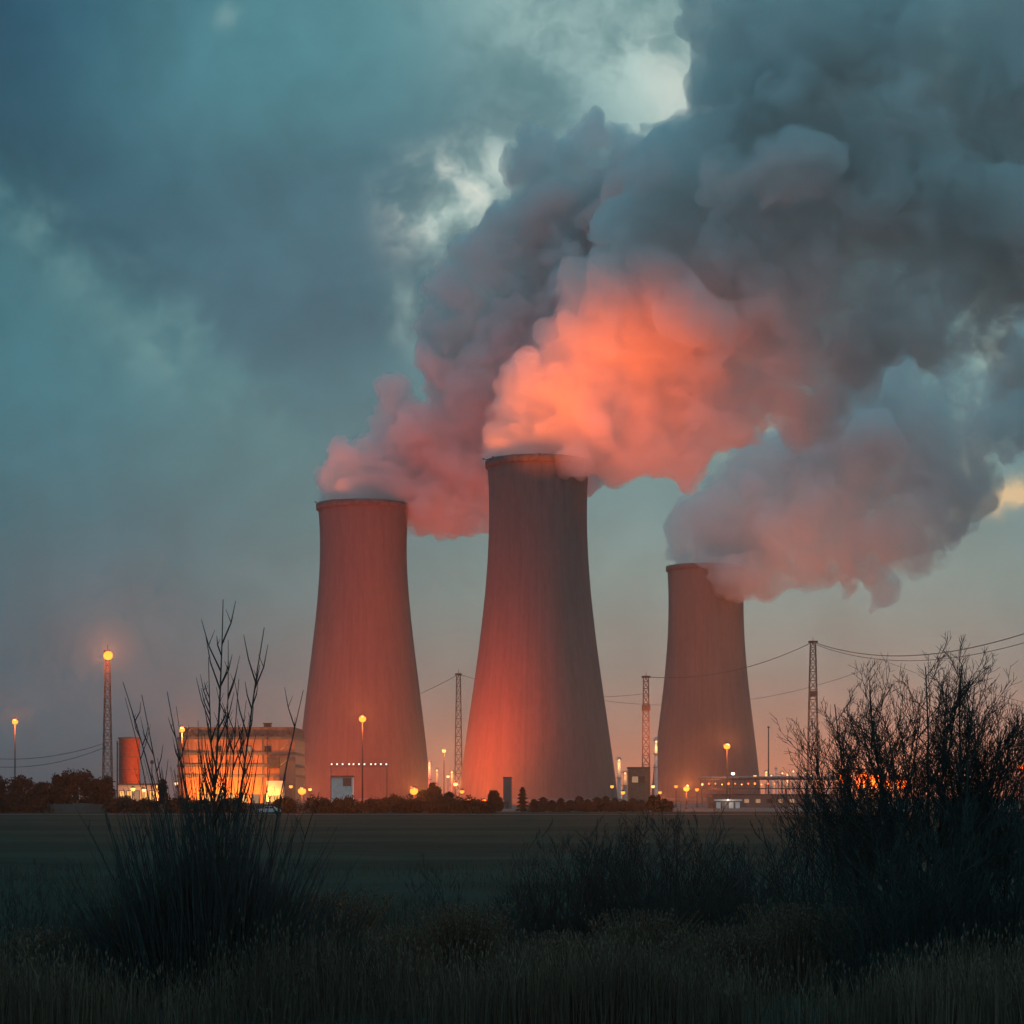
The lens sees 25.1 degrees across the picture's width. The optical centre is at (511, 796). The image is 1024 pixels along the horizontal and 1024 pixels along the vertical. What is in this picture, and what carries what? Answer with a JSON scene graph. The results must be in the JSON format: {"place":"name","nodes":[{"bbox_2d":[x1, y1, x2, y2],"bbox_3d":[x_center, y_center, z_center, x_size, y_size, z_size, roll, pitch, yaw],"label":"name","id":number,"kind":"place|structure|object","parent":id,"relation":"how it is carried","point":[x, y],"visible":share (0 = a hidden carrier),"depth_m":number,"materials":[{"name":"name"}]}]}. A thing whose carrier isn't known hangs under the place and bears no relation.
{"place":"outdoors","nodes":[
{"label":"outdoors","id":0,"kind":"place"},
{"bbox_2d":[117,784,158,800],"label":"pump house","id":1,"kind":"structure","parent":0,"point":[138,793],"depth_m":630.00,"materials":[{"name":"concrete"}]},
{"bbox_2d":[134,790,139,800],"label":"window","id":2,"kind":"structure","parent":1,"relation":"in","point":[137,792],"depth_m":629.87,"materials":[{"name":"glass"}]},
{"bbox_2d":[10,802,453,812],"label":"boundary wall","id":3,"kind":"structure","parent":0,"point":[80,808],"depth_m":469.93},
{"bbox_2d":[503,777,511,808],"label":"block tower","id":4,"kind":"structure","parent":0,"point":[507,790],"depth_m":620.00,"materials":[{"name":"concrete"}]},
{"bbox_2d":[0,814,1019,814],"bbox_3d":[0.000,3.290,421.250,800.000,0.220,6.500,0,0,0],"label":"road","id":5,"kind":"structure","parent":0,"point":[423,814],"depth_m":418.00,"materials":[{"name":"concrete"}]},
{"bbox_2d":[0,799,1023,1023],"bbox_3d":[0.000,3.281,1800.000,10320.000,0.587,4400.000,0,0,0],"label":"ground","id":6,"kind":"structure","parent":0,"point":[383,840],"depth_m":143.54,"materials":[{"name":"plant"}]},
{"bbox_2d":[0,776,15,800],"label":"leafy tree","id":7,"kind":"object","parent":6,"relation":"on","point":[3,788],"visible":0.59,"depth_m":481.41,"materials":[{"name":"green plant"}]},
{"bbox_2d":[0,795,18,812],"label":"scrub bush","id":8,"kind":"object","parent":6,"relation":"on","point":[6,807],"visible":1,"depth_m":451.38,"materials":[{"name":"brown plant"}]},
{"bbox_2d":[5,775,39,798],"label":"leafy tree","id":9,"kind":"object","parent":6,"relation":"on","point":[21,785],"visible":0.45,"depth_m":493.94,"materials":[{"name":"green plant"}]},
{"bbox_2d":[7,790,54,812],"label":"scrub bush","id":10,"kind":"object","parent":6,"relation":"on","point":[35,804],"visible":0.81,"depth_m":461.49,"materials":[{"name":"brown plant"}]},
{"bbox_2d":[4,923,112,986],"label":"grass tussock","id":11,"kind":"object","parent":6,"relation":"on","point":[23,942],"depth_m":35.27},
{"bbox_2d":[44,768,82,803],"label":"leafy tree","id":12,"kind":"object","parent":6,"relation":"on","point":[64,784],"visible":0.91,"depth_m":489.93,"materials":[{"name":"green plant"}]},
{"bbox_2d":[87,775,116,803],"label":"leafy tree","id":13,"kind":"object","parent":6,"relation":"on","point":[103,788],"visible":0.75,"depth_m":485.64,"materials":[{"name":"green plant"}]},
{"bbox_2d":[102,644,112,795],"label":"lamp mast","id":14,"kind":"object","parent":6,"relation":"on","point":[107,654],"visible":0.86,"depth_m":559.42,"materials":[{"name":"metal"}]},
{"bbox_2d":[100,794,136,812],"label":"scrub bush","id":15,"kind":"object","parent":6,"relation":"on","point":[112,805],"visible":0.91,"depth_m":458.55,"materials":[{"name":"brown plant"}]},
{"bbox_2d":[130,797,162,812],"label":"scrub bush","id":16,"kind":"object","parent":6,"relation":"on","point":[146,803],"visible":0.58,"depth_m":456.26,"materials":[{"name":"brown plant"}]},
{"bbox_2d":[157,779,168,803],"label":"leafy tree","id":17,"kind":"object","parent":6,"relation":"on","point":[166,788],"visible":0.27,"depth_m":477.66,"materials":[{"name":"green plant"}]},
{"bbox_2d":[164,797,195,812],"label":"scrub bush","id":18,"kind":"object","parent":6,"relation":"on","point":[172,802],"visible":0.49,"depth_m":452.79,"materials":[{"name":"brown plant"}]},
{"bbox_2d":[2,599,418,1012],"bbox_3d":[-4.328,0.138,34.940,8.121,6.363,4.283,0,0,0],"label":"willow shrub","id":19,"kind":"object","parent":6,"relation":"on","point":[213,906],"visible":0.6,"depth_m":34.47,"materials":[{"name":"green plant"}]},
{"bbox_2d":[216,797,247,812],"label":"scrub bush","id":20,"kind":"object","parent":6,"relation":"on","point":[232,799],"visible":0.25,"depth_m":460.52,"materials":[{"name":"brown plant"}]},
{"bbox_2d":[259,806,280,813],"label":"parked car","id":21,"kind":"object","parent":6,"relation":"on","point":[270,809],"visible":0.51,"depth_m":439.14,"materials":[{"name":"paint"}]},
{"bbox_2d":[267,795,302,812],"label":"scrub bush","id":22,"kind":"object","parent":6,"relation":"on","point":[288,803],"visible":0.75,"depth_m":457.11,"materials":[{"name":"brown plant"}]},
{"bbox_2d":[302,794,329,812],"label":"scrub bush","id":23,"kind":"object","parent":6,"relation":"on","point":[319,806],"visible":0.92,"depth_m":454.32,"materials":[{"name":"brown plant"}]},
{"bbox_2d":[282,886,401,959],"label":"grass tussock","id":24,"kind":"object","parent":6,"relation":"on","point":[343,905],"depth_m":39.78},
{"bbox_2d":[322,795,364,812],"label":"scrub bush","id":25,"kind":"object","parent":6,"relation":"on","point":[346,805],"visible":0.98,"depth_m":451.35,"materials":[{"name":"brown plant"}]},
{"bbox_2d":[362,795,393,812],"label":"scrub bush","id":26,"kind":"object","parent":6,"relation":"on","point":[377,805],"visible":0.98,"depth_m":462.58,"materials":[{"name":"brown plant"}]},
{"bbox_2d":[355,923,431,981],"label":"grass tussock","id":27,"kind":"object","parent":6,"relation":"on","point":[395,935],"depth_m":38.34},
{"bbox_2d":[392,794,423,812],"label":"scrub bush","id":28,"kind":"object","parent":6,"relation":"on","point":[407,805],"visible":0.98,"depth_m":459.25,"materials":[{"name":"brown plant"}]},
{"bbox_2d":[418,792,449,812],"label":"scrub bush","id":29,"kind":"object","parent":6,"relation":"on","point":[433,804],"visible":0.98,"depth_m":456.38,"materials":[{"name":"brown plant"}]},
{"bbox_2d":[426,782,442,795],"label":"leafy tree","id":30,"kind":"object","parent":6,"relation":"on","point":[433,788],"visible":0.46,"depth_m":494.19,"materials":[{"name":"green plant"}]},
{"bbox_2d":[399,852,471,953],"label":"bare bush","id":31,"kind":"object","parent":6,"relation":"on","point":[430,895],"visible":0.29,"depth_m":46.17,"materials":[{"name":"black plant"}]},
{"bbox_2d":[443,791,454,800],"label":"leafy tree","id":32,"kind":"object","parent":6,"relation":"on","point":[448,794],"visible":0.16,"depth_m":488.32,"materials":[{"name":"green plant"}]},
{"bbox_2d":[394,901,521,990],"bbox_3d":[-0.849,2.451,36.468,1.899,1.602,1.856,0,0,-42],"label":"grass tussock","id":33,"kind":"object","parent":6,"relation":"on","point":[457,925],"depth_m":36.25,"materials":[{"name":"plant"}]},
{"bbox_2d":[441,794,475,812],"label":"scrub bush","id":34,"kind":"object","parent":6,"relation":"on","point":[457,805],"visible":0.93,"depth_m":453.79,"materials":[{"name":"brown plant"}]},
{"bbox_2d":[469,798,496,812],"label":"scrub bush","id":35,"kind":"object","parent":6,"relation":"on","point":[488,806],"visible":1,"depth_m":450.50,"materials":[{"name":"brown plant"}]},
{"bbox_2d":[0,891,1023,1023],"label":"grass","id":36,"kind":"structure","parent":6,"relation":"on","point":[609,988],"depth_m":31.27,"materials":[{"name":"plant"}]},
{"bbox_2d":[481,869,569,942],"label":"bare bush","id":37,"kind":"object","parent":6,"relation":"on","point":[521,920],"visible":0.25,"depth_m":46.90,"materials":[{"name":"black plant"}]},
{"bbox_2d":[523,799,543,811],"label":"conifer","id":38,"kind":"object","parent":6,"relation":"on","point":[534,805],"visible":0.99,"depth_m":485.29,"materials":[{"name":"green plant"}]},
{"bbox_2d":[535,797,555,811],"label":"leafy tree","id":39,"kind":"object","parent":6,"relation":"on","point":[543,803],"visible":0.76,"depth_m":492.06,"materials":[{"name":"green plant"}]},
{"bbox_2d":[77,802,1020,811],"bbox_3d":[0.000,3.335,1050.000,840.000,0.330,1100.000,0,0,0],"label":"yard","id":40,"kind":"structure","parent":6,"relation":"on","point":[681,806],"depth_m":583.31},
{"bbox_2d":[12,718,17,778],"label":"street lamp","id":41,"kind":"object","parent":40,"relation":"on","point":[14,721],"visible":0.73,"depth_m":519.89,"materials":[{"name":"metal"}]},
{"bbox_2d":[33,781,49,791],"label":"leafy tree","id":42,"kind":"object","parent":40,"relation":"on","point":[42,786],"visible":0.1,"depth_m":506.52,"materials":[{"name":"green plant"}]},
{"bbox_2d":[69,768,99,802],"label":"leafy tree","id":43,"kind":"object","parent":40,"relation":"on","point":[85,787],"visible":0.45,"depth_m":502.40,"materials":[{"name":"green plant"}]},
{"bbox_2d":[117,737,139,797],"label":"silo","id":44,"kind":"object","parent":40,"relation":"on","point":[129,759],"visible":0.76,"depth_m":647.48,"materials":[{"name":"red paint"}]},
{"bbox_2d":[180,726,184,796],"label":"street lamp","id":45,"kind":"object","parent":40,"relation":"on","point":[182,729],"visible":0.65,"depth_m":614.91,"materials":[{"name":"metal"}]},
{"bbox_2d":[177,723,305,803],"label":"turbine hall","id":46,"kind":"structure","parent":40,"relation":"on","point":[271,747],"depth_m":640.00,"materials":[{"name":"metal"}]},
{"bbox_2d":[251,794,259,802],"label":"window","id":47,"kind":"structure","parent":46,"relation":"in","point":[256,796],"depth_m":639.79,"materials":[{"name":"glass"}]},
{"bbox_2d":[298,786,305,802],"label":"street lamp","id":48,"kind":"object","parent":40,"relation":"on","point":[301,790],"visible":0.77,"depth_m":529.46,"materials":[{"name":"metal"}]},
{"bbox_2d":[330,776,354,802],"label":"switch hut","id":49,"kind":"object","parent":40,"relation":"on","point":[341,786],"visible":0.7,"depth_m":720.00,"materials":[{"name":"white paint"}]},
{"bbox_2d":[331,763,386,764],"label":"light gantry","id":50,"kind":"object","parent":40,"relation":"on","point":[359,764],"visible":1,"depth_m":699.88,"materials":[{"name":"metal"}]},
{"bbox_2d":[359,714,365,800],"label":"street lamp","id":51,"kind":"object","parent":40,"relation":"on","point":[362,718],"visible":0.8,"depth_m":499.83,"materials":[{"name":"metal"}]},
{"bbox_2d":[302,498,427,802],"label":"cooling tower","id":52,"kind":"structure","parent":40,"relation":"on","point":[363,659],"depth_m":1128.18,"materials":[{"name":"concrete"}]},
{"bbox_2d":[385,793,403,803],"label":"leafy tree","id":53,"kind":"object","parent":40,"relation":"on","point":[392,797],"visible":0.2,"depth_m":516.23,"materials":[{"name":"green plant"}]},
{"bbox_2d":[410,786,417,798],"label":"street lamp","id":54,"kind":"object","parent":40,"relation":"on","point":[413,790],"visible":0.73,"depth_m":529.39,"materials":[{"name":"metal"}]},
{"bbox_2d":[417,789,429,801],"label":"leafy tree","id":55,"kind":"object","parent":40,"relation":"on","point":[422,794],"visible":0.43,"depth_m":511.31,"materials":[{"name":"green plant"}]},
{"bbox_2d":[427,760,431,787],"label":"process stack","id":56,"kind":"object","parent":40,"relation":"on","point":[429,762],"visible":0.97,"depth_m":1119.48,"materials":[{"name":"white paint"}]},
{"bbox_2d":[442,749,445,793],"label":"street lamp","id":57,"kind":"object","parent":40,"relation":"on","point":[443,750],"visible":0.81,"depth_m":999.88,"materials":[{"name":"metal"}]},
{"bbox_2d":[449,769,454,792],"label":"process stack","id":58,"kind":"object","parent":40,"relation":"on","point":[452,785],"visible":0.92,"depth_m":1079.39,"materials":[{"name":"metal"}]},
{"bbox_2d":[454,669,461,798],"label":"lattice pylon","id":59,"kind":"object","parent":40,"relation":"on","point":[458,674],"visible":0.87,"depth_m":1248.43,"materials":[{"name":"metal"}]},
{"bbox_2d":[488,790,504,810],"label":"leafy tree","id":60,"kind":"object","parent":40,"relation":"on","point":[494,797],"visible":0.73,"depth_m":505.03,"materials":[{"name":"green plant"}]},
{"bbox_2d":[515,787,528,811],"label":"conifer","id":61,"kind":"object","parent":40,"relation":"on","point":[522,805],"visible":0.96,"depth_m":499.49,"materials":[{"name":"green plant"}]},
{"bbox_2d":[458,454,622,804],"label":"cooling tower","id":62,"kind":"structure","parent":40,"relation":"on","point":[537,728],"depth_m":978.62,"materials":[{"name":"concrete"}]},
{"bbox_2d":[572,796,583,809],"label":"leafy tree","id":63,"kind":"object","parent":40,"relation":"on","point":[579,800],"visible":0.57,"depth_m":502.25,"materials":[{"name":"green plant"}]},
{"bbox_2d":[616,757,621,798],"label":"process stack","id":64,"kind":"object","parent":40,"relation":"on","point":[618,759],"visible":0.96,"depth_m":1089.30,"materials":[{"name":"white paint"}]},
{"bbox_2d":[621,771,626,800],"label":"process stack","id":65,"kind":"object","parent":40,"relation":"on","point":[624,785],"visible":0.74,"depth_m":1119.04,"materials":[{"name":"metal"}]},
{"bbox_2d":[627,767,649,804],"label":"pump station","id":66,"kind":"object","parent":40,"relation":"on","point":[637,783],"visible":0.86,"depth_m":900.00,"materials":[{"name":"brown concrete"}]},
{"bbox_2d":[641,676,650,796],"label":"lattice pylon","id":67,"kind":"object","parent":40,"relation":"on","point":[645,708],"visible":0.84,"depth_m":1248.25,"materials":[{"name":"metal"}]},
{"bbox_2d":[651,643,809,677],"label":"power line","id":68,"kind":"object","parent":67,"relation":"attached to","point":[727,671],"visible":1,"depth_m":1249.86,"materials":[{"name":"metal"}]},
{"bbox_2d":[653,737,658,794],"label":"process stack","id":69,"kind":"object","parent":40,"relation":"on","point":[655,753],"visible":0.98,"depth_m":999.38,"materials":[{"name":"white paint"}]},
{"bbox_2d":[707,797,741,807],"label":"gatehouse","id":70,"kind":"object","parent":40,"relation":"on","point":[731,803],"visible":0.86,"depth_m":639.90,"materials":[{"name":"white paint"}]},
{"bbox_2d":[724,742,729,798],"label":"street lamp","id":71,"kind":"object","parent":40,"relation":"on","point":[726,745],"visible":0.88,"depth_m":659.91,"materials":[{"name":"metal"}]},
{"bbox_2d":[699,776,836,806],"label":"pipe bridge","id":72,"kind":"structure","parent":40,"relation":"on","point":[733,778],"depth_m":718.82,"materials":[{"name":"metal"}]},
{"bbox_2d":[767,726,769,793],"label":"slim post","id":73,"kind":"object","parent":40,"relation":"on","point":[768,727],"visible":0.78,"depth_m":799.78,"materials":[{"name":"metal"}]},
{"bbox_2d":[708,794,838,807],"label":"shed","id":74,"kind":"structure","parent":40,"relation":"on","point":[755,800],"depth_m":690.00,"materials":[{"name":"metal"}]},
{"bbox_2d":[806,641,819,793],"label":"lattice pylon","id":75,"kind":"object","parent":40,"relation":"on","point":[814,694],"visible":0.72,"depth_m":1248.25,"materials":[{"name":"metal"}]},
{"bbox_2d":[610,664,878,704],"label":"power line","id":76,"kind":"object","parent":75,"relation":"hanging from","point":[767,696],"visible":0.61,"depth_m":1699.90,"materials":[{"name":"metal"}]},
{"bbox_2d":[812,643,1022,660],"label":"power line","id":77,"kind":"object","parent":75,"relation":"attached to","point":[921,660],"visible":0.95,"depth_m":1032.66,"materials":[{"name":"metal"}]},
{"bbox_2d":[814,633,1023,655],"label":"power line","id":78,"kind":"object","parent":75,"relation":"attached to","point":[922,654],"visible":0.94,"depth_m":1021.17,"materials":[{"name":"metal"}]},
{"bbox_2d":[552,798,569,811],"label":"conifer","id":79,"kind":"object","parent":6,"relation":"on","point":[560,806],"visible":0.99,"depth_m":488.27,"materials":[{"name":"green plant"}]},
{"bbox_2d":[513,929,612,992],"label":"grass tussock","id":80,"kind":"object","parent":6,"relation":"on","point":[563,943],"depth_m":35.86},
{"bbox_2d":[486,814,654,951],"bbox_3d":[1.103,1.826,46.521,3.661,2.967,2.810,0,0,0],"label":"bare bush","id":81,"kind":"object","parent":6,"relation":"on","point":[580,923],"visible":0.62,"depth_m":46.22,"materials":[{"name":"black plant"}]},
{"bbox_2d":[564,800,580,811],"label":"leafy tree","id":82,"kind":"object","parent":6,"relation":"on","point":[571,805],"visible":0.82,"depth_m":494.98,"materials":[{"name":"green plant"}]},
{"bbox_2d":[579,799,595,811],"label":"conifer","id":83,"kind":"object","parent":6,"relation":"on","point":[587,806],"visible":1,"depth_m":491.33,"materials":[{"name":"green plant"}]},
{"bbox_2d":[591,797,601,811],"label":"conifer","id":84,"kind":"object","parent":6,"relation":"on","point":[596,800],"visible":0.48,"depth_m":498.12,"materials":[{"name":"green plant"}]},
{"bbox_2d":[594,796,617,811],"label":"bush","id":85,"kind":"object","parent":6,"relation":"on","point":[606,805],"visible":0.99,"depth_m":487.13,"materials":[{"name":"green plant"}]},
{"bbox_2d":[610,798,623,811],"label":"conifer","id":86,"kind":"object","parent":6,"relation":"on","point":[616,804],"visible":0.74,"depth_m":494.34,"materials":[{"name":"green plant"}]},
{"bbox_2d":[554,813,691,936],"bbox_3d":[2.268,1.803,47.400,3.154,3.013,2.482,0,0,0],"label":"bare bush","id":87,"kind":"object","parent":6,"relation":"on","point":[617,867],"visible":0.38,"depth_m":47.17,"materials":[{"name":"black plant"}]},
{"bbox_2d":[619,798,647,811],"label":"bush","id":88,"kind":"object","parent":6,"relation":"on","point":[632,803],"visible":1,"depth_m":490.18,"materials":[{"name":"green plant"}]},
{"bbox_2d":[579,906,703,979],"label":"grass tussock","id":89,"kind":"object","parent":6,"relation":"on","point":[658,928],"depth_m":37.29,"materials":[{"name":"plant"}]},
{"bbox_2d":[637,800,650,811],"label":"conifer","id":90,"kind":"object","parent":6,"relation":"on","point":[643,802],"visible":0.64,"depth_m":497.36,"materials":[{"name":"green plant"}]},
{"bbox_2d":[646,794,662,811],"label":"leafy tree","id":91,"kind":"object","parent":6,"relation":"on","point":[654,802],"visible":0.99,"depth_m":482.20,"materials":[{"name":"green plant"}]},
{"bbox_2d":[574,797,760,959],"bbox_3d":[3.176,1.643,45.935,3.972,3.338,3.223,0,0,0],"label":"bare bush","id":92,"kind":"object","parent":6,"relation":"on","point":[673,885],"visible":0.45,"depth_m":45.81,"materials":[{"name":"brown plant"}]},
{"bbox_2d":[660,798,674,811],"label":"leafy tree","id":93,"kind":"object","parent":6,"relation":"on","point":[668,805],"visible":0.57,"depth_m":498.76,"materials":[{"name":"green plant"}]},
{"bbox_2d":[659,843,767,936],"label":"bare bush","id":94,"kind":"object","parent":6,"relation":"on","point":[725,876],"visible":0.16,"depth_m":47.44,"materials":[{"name":"black plant"}]},
{"bbox_2d":[677,922,778,990],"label":"grass tussock","id":95,"kind":"object","parent":6,"relation":"on","point":[741,944],"depth_m":36.26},
{"bbox_2d":[673,833,821,939],"bbox_3d":[4.899,2.031,46.872,3.609,2.560,2.920,0,0,0],"label":"bare bush","id":96,"kind":"object","parent":6,"relation":"on","point":[759,901],"visible":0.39,"depth_m":46.96,"materials":[{"name":"black plant"}]},
{"bbox_2d":[740,901,860,987],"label":"grass tussock","id":97,"kind":"object","parent":6,"relation":"on","point":[811,920],"depth_m":37.68,"materials":[{"name":"plant"}]},
{"bbox_2d":[741,754,902,937],"bbox_3d":[5.796,1.260,41.976,3.110,4.096,2.784,0,0,14],"label":"bare bush","id":98,"kind":"object","parent":6,"relation":"on","point":[791,875],"visible":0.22,"depth_m":41.76,"materials":[{"name":"black plant"}]},
{"bbox_2d":[769,683,937,948],"bbox_3d":[5.831,0.634,40.498,3.559,5.344,2.968,0,0,35],"label":"bare tree","id":99,"kind":"object","parent":6,"relation":"on","point":[836,850],"visible":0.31,"depth_m":40.62,"materials":[{"name":"brown plant"}]},
{"bbox_2d":[780,631,1023,968],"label":"bare tree","id":100,"kind":"object","parent":6,"relation":"on","point":[884,803],"visible":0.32,"depth_m":38.30,"materials":[{"name":"brown plant"}]},
{"bbox_2d":[788,806,1017,1000],"bbox_3d":[6.170,1.726,36.138,3.666,3.169,3.203,0,0,0],"label":"bare bush","id":101,"kind":"object","parent":6,"relation":"on","point":[887,939],"visible":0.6,"depth_m":35.61,"materials":[{"name":"brown plant"}]},
{"bbox_2d":[881,762,1023,984],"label":"bare bush","id":102,"kind":"object","parent":6,"relation":"on","point":[993,890],"visible":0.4,"depth_m":36.00,"materials":[{"name":"brown plant"}]},
{"bbox_2d":[897,677,1023,945],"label":"bare tree","id":103,"kind":"object","parent":6,"relation":"on","point":[1018,770],"visible":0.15,"depth_m":39.27,"materials":[{"name":"brown plant"}]},
{"bbox_2d":[0,0,1023,798],"label":"sky","id":104,"kind":"structure","parent":0,"point":[756,265],"materials":[{"name":"grey"}]},
{"bbox_2d":[651,563,760,801],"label":"cooling tower","id":105,"kind":"structure","parent":0,"point":[703,720],"depth_m":1417.00,"materials":[{"name":"concrete"}]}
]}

